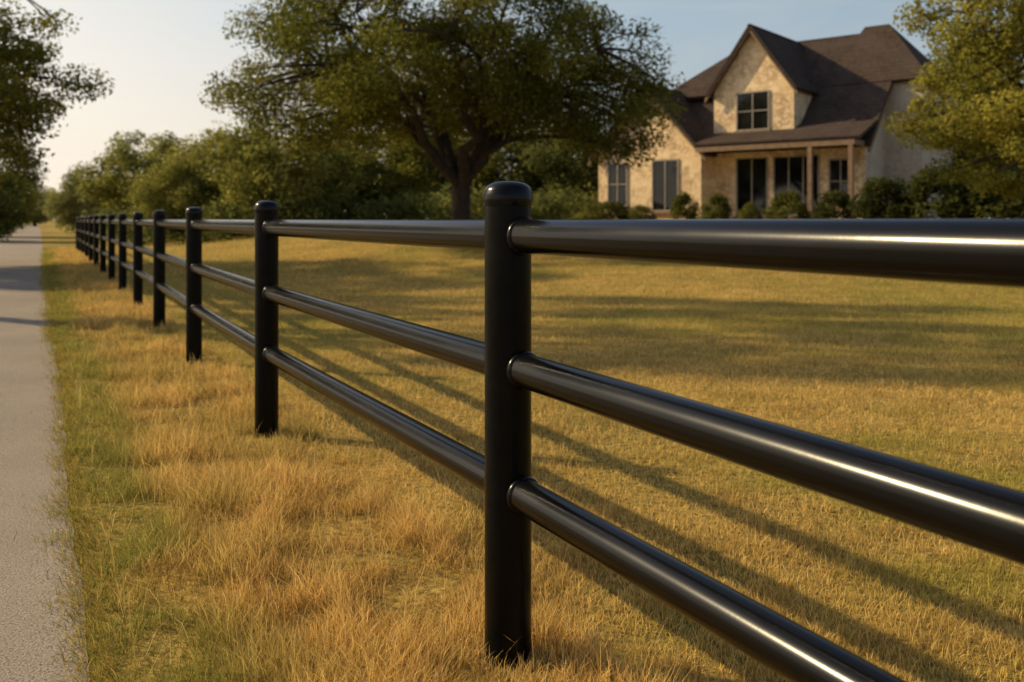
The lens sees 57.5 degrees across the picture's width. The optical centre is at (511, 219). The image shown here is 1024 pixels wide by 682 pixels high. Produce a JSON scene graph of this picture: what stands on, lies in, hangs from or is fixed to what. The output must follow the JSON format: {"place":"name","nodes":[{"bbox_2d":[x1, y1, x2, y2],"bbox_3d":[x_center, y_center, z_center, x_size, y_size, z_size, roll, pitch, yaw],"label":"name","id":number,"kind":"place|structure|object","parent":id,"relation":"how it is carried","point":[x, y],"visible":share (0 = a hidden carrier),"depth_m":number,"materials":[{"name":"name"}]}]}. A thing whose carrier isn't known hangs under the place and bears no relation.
{"place":"outdoors","nodes":[
{"label":"outdoors","id":0,"kind":"place"},
{"bbox_2d":[0,223,89,681],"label":"road","id":1,"kind":"structure","parent":0,"point":[26,645],"depth_m":4.23,"materials":[{"name":"concrete"}]},
{"bbox_2d":[0,0,1023,219],"label":"sky","id":2,"kind":"structure","parent":0,"point":[159,55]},
{"bbox_2d":[24,220,1023,681],"bbox_3d":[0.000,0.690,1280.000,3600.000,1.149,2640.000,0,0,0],"label":"ground","id":3,"kind":"structure","parent":0,"point":[52,236],"depth_m":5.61,"materials":[{"name":"yellow plant"}]},
{"bbox_2d":[0,167,37,240],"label":"broadleaf tree","id":4,"kind":"object","parent":3,"relation":"on","point":[7,206],"visible":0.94,"depth_m":52.39,"materials":[{"name":"green plant"}]},
{"bbox_2d":[0,131,49,236],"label":"broadleaf tree","id":5,"kind":"object","parent":3,"relation":"on","point":[33,177],"visible":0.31,"depth_m":66.39,"materials":[{"name":"green plant"}]},
{"bbox_2d":[24,184,56,225],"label":"broadleaf tree","id":6,"kind":"object","parent":3,"relation":"on","point":[40,218],"visible":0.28,"depth_m":167.75,"materials":[{"name":"green plant"}]},
{"bbox_2d":[0,0,114,188],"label":"oak tree","id":7,"kind":"object","parent":3,"relation":"on","point":[15,98],"visible":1,"depth_m":25.11,"materials":[{"name":"green plant"}]},
{"bbox_2d":[37,163,125,230],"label":"broadleaf tree","id":8,"kind":"object","parent":3,"relation":"on","point":[63,199],"visible":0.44,"depth_m":81.49,"materials":[{"name":"green plant"}]},
{"bbox_2d":[72,129,208,226],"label":"broadleaf tree","id":9,"kind":"object","parent":3,"relation":"on","point":[106,187],"visible":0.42,"depth_m":60.32,"materials":[{"name":"green plant"}]},
{"bbox_2d":[125,160,223,240],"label":"broadleaf tree","id":10,"kind":"object","parent":3,"relation":"on","point":[151,196],"visible":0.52,"depth_m":46.87,"materials":[{"name":"green plant"}]},
{"bbox_2d":[153,129,288,233],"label":"broadleaf tree","id":11,"kind":"object","parent":3,"relation":"on","point":[207,146],"visible":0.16,"depth_m":48.45,"materials":[{"name":"green plant"}]},
{"bbox_2d":[196,111,370,218],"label":"broadleaf tree","id":12,"kind":"object","parent":3,"relation":"on","point":[308,173],"visible":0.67,"depth_m":44.28,"materials":[{"name":"green plant"}]},
{"bbox_2d":[74,179,598,246],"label":"undergrowth","id":13,"kind":"object","parent":3,"relation":"on","point":[545,206],"visible":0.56,"depth_m":43.46,"materials":[{"name":"green plant"}]},
{"bbox_2d":[291,126,440,218],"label":"broadleaf tree","id":14,"kind":"object","parent":3,"relation":"on","point":[404,170],"visible":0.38,"depth_m":50.24,"materials":[{"name":"green plant"}]},
{"bbox_2d":[1,246,747,681],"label":"verge grass","id":15,"kind":"structure","parent":3,"relation":"on","point":[247,478],"depth_m":3.53,"materials":[{"name":"plant"}]},
{"bbox_2d":[370,132,508,218],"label":"broadleaf tree","id":16,"kind":"object","parent":3,"relation":"on","point":[441,179],"visible":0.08,"depth_m":57.68,"materials":[{"name":"green plant"}]},
{"bbox_2d":[199,0,688,218],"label":"oak tree","id":17,"kind":"object","parent":3,"relation":"on","point":[356,86],"visible":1,"depth_m":26.42,"materials":[{"name":"green plant"}]},
{"bbox_2d":[2,117,1004,232],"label":"woods","id":18,"kind":"object","parent":3,"relation":"on","point":[68,226],"depth_m":87.88,"materials":[{"name":"green plant"}]},
{"bbox_2d":[457,119,574,210],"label":"broadleaf tree","id":19,"kind":"object","parent":3,"relation":"on","point":[515,147],"visible":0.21,"depth_m":55.72,"materials":[{"name":"green plant"}]},
{"bbox_2d":[75,181,1023,681],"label":"pipe fence","id":20,"kind":"object","parent":3,"relation":"on","point":[507,235],"visible":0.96,"depth_m":2.18,"materials":[{"name":"black metal"}]},
{"bbox_2d":[500,114,607,218],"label":"broadleaf tree","id":21,"kind":"object","parent":3,"relation":"on","point":[573,177],"visible":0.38,"depth_m":53.34,"materials":[{"name":"green plant"}]},
{"bbox_2d":[571,200,641,218],"bbox_3d":[3.883,-0.340,38.885,3.017,0.968,3.188,0,0,-29],"label":"shrub","id":22,"kind":"object","parent":3,"relation":"on","point":[606,210],"visible":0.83,"depth_m":38.29,"materials":[{"name":"green plant"}]},
{"bbox_2d":[627,204,656,218],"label":"shrub","id":23,"kind":"object","parent":3,"relation":"on","point":[639,212],"visible":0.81,"depth_m":37.66,"materials":[{"name":"green plant"}]},
{"bbox_2d":[668,191,701,218],"bbox_3d":[6.830,-0.461,36.697,1.290,1.343,1.439,0,0,17],"label":"shrub","id":24,"kind":"object","parent":3,"relation":"on","point":[683,200],"visible":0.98,"depth_m":36.46,"materials":[{"name":"green plant"}]},
{"bbox_2d":[698,193,733,218],"bbox_3d":[7.762,-0.413,35.714,1.308,1.270,1.460,0,0,24],"label":"shrub","id":25,"kind":"object","parent":3,"relation":"on","point":[722,203],"visible":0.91,"depth_m":35.57,"materials":[{"name":"green plant"}]},
{"bbox_2d":[736,202,762,218],"bbox_3d":[8.810,-0.246,34.739,1.029,0.876,0.974,0,0,-18],"label":"shrub","id":26,"kind":"object","parent":3,"relation":"on","point":[751,208],"visible":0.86,"depth_m":34.59,"materials":[{"name":"green plant"}]},
{"bbox_2d":[587,23,959,218],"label":"stone house","id":27,"kind":"structure","parent":3,"relation":"on","point":[769,114],"depth_m":37.37,"materials":[{"name":"stone"}]},
{"bbox_2d":[607,162,627,206],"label":"window","id":28,"kind":"structure","parent":27,"relation":"in","point":[617,177],"depth_m":40.48,"materials":[{"name":"glass"}]},
{"bbox_2d":[649,159,678,213],"bbox_3d":[6.383,-1.385,38.997,1.390,2.270,0.150,0,0,39],"label":"window","id":29,"kind":"structure","parent":27,"relation":"in","point":[665,172],"depth_m":39.02,"materials":[{"name":"glass"}]},
{"bbox_2d":[733,157,767,217],"bbox_3d":[9.656,-1.285,37.630,1.490,2.470,0.150,0,0,39],"label":"window","id":30,"kind":"structure","parent":27,"relation":"in","point":[752,172],"depth_m":37.65,"materials":[{"name":"glass"}]},
{"bbox_2d":[734,90,770,132],"bbox_3d":[9.614,-4.305,37.345,1.540,1.670,0.150,0,0,39],"label":"window","id":31,"kind":"structure","parent":27,"relation":"in","point":[752,107],"depth_m":37.36,"materials":[{"name":"glass"}]},
{"bbox_2d":[773,154,819,217],"bbox_3d":[11.073,-1.285,36.446,1.990,2.470,0.150,0,0,39],"label":"window","id":32,"kind":"structure","parent":27,"relation":"in","point":[789,172],"depth_m":36.48,"materials":[{"name":"glass"}]},
{"bbox_2d":[828,158,847,206],"bbox_3d":[12.433,-1.410,35.345,1.040,1.820,0.150,0,0,39],"label":"window","id":33,"kind":"structure","parent":27,"relation":"in","point":[837,168],"depth_m":35.43,"materials":[{"name":"glass"}]},
{"bbox_2d":[761,189,813,218],"bbox_3d":[10.067,-0.420,33.762,1.934,1.405,1.733,0,0,-11],"label":"shrub","id":34,"kind":"object","parent":3,"relation":"on","point":[791,202],"visible":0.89,"depth_m":33.56,"materials":[{"name":"green plant"}]},
{"bbox_2d":[810,189,858,218],"bbox_3d":[11.249,-0.383,32.625,1.542,1.405,1.645,0,0,-29],"label":"shrub","id":35,"kind":"object","parent":3,"relation":"on","point":[826,210],"visible":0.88,"depth_m":32.37,"materials":[{"name":"green plant"}]},
{"bbox_2d":[846,175,916,218],"bbox_3d":[12.553,-0.582,31.575,2.433,1.902,2.281,0,0,18],"label":"shrub","id":36,"kind":"object","parent":3,"relation":"on","point":[876,192],"visible":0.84,"depth_m":31.09,"materials":[{"name":"green plant"}]},
{"bbox_2d":[892,166,993,218],"bbox_3d":[13.953,-0.653,30.195,2.758,2.227,2.942,0,0,-16],"label":"shrub","id":37,"kind":"object","parent":3,"relation":"on","point":[920,191],"visible":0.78,"depth_m":29.70,"materials":[{"name":"green plant"}]},
{"bbox_2d":[880,0,1023,201],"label":"oak tree","id":38,"kind":"object","parent":3,"relation":"on","point":[999,114],"visible":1,"depth_m":21.96,"materials":[{"name":"green plant"}]},
{"bbox_2d":[925,42,1009,146],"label":"broadleaf tree","id":39,"kind":"object","parent":3,"relation":"on","point":[933,55],"visible":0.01,"depth_m":59.97,"materials":[{"name":"green plant"}]},
{"bbox_2d":[945,145,1023,217],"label":"broadleaf tree","id":40,"kind":"object","parent":3,"relation":"on","point":[1014,168],"visible":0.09,"depth_m":38.92,"materials":[{"name":"green plant"}]},
{"bbox_2d":[949,170,1023,218],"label":"shrub","id":41,"kind":"object","parent":3,"relation":"on","point":[1002,209],"visible":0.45,"depth_m":28.41,"materials":[{"name":"green plant"}]},
{"bbox_2d":[954,136,1023,213],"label":"broadleaf tree","id":42,"kind":"object","parent":3,"relation":"on","point":[993,161],"visible":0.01,"depth_m":45.82,"materials":[{"name":"green plant"}]}
]}

